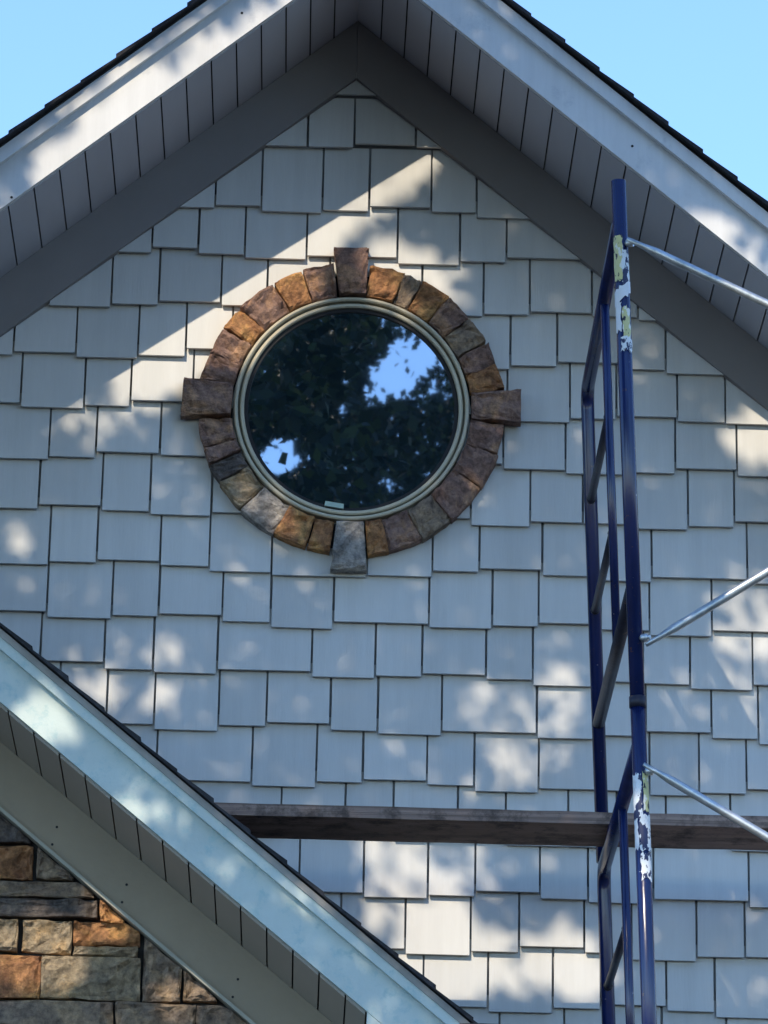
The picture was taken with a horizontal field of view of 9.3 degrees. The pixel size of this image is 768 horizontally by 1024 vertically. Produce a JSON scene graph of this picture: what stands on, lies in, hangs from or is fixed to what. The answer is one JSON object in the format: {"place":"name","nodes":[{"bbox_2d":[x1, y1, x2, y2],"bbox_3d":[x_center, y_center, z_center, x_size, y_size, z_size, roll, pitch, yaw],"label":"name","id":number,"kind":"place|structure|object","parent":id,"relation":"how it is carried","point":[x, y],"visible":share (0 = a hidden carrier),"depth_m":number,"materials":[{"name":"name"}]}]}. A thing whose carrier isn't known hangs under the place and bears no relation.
{"place":"outdoors","nodes":[
{"label":"outdoors","id":0,"kind":"place"},
{"bbox_2d":[0,0,767,200],"label":"sky","id":1,"kind":"structure","parent":0,"point":[701,65],"materials":[{"name":"blue"}]},
{"label":"ground","id":2,"kind":"structure","parent":0,"visible":0},
{"bbox_2d":[0,0,767,1023],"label":"house","id":3,"kind":"structure","parent":2,"relation":"on","point":[298,300],"depth_m":15.21,"materials":[{"name":"grey wood"}]},
{"bbox_2d":[234,297,468,523],"bbox_3d":[-0.106,-0.330,15.380,0.765,0.765,0.066,1,-18,-1],"label":"round window","id":4,"kind":"structure","parent":3,"relation":"in","point":[356,409],"depth_m":15.37,"materials":[{"name":"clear glass"}]},
{"bbox_2d":[581,179,767,1023],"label":"scaffold","id":5,"kind":"object","parent":2,"relation":"on","point":[626,618],"visible":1,"depth_m":13.63,"materials":[{"name":"blue metal"}]},
{"bbox_2d":[214,802,767,850],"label":"plank","id":6,"kind":"object","parent":5,"relation":"on","point":[449,825],"visible":0.87,"depth_m":14.20,"materials":[{"name":"brown wood"}]}
]}

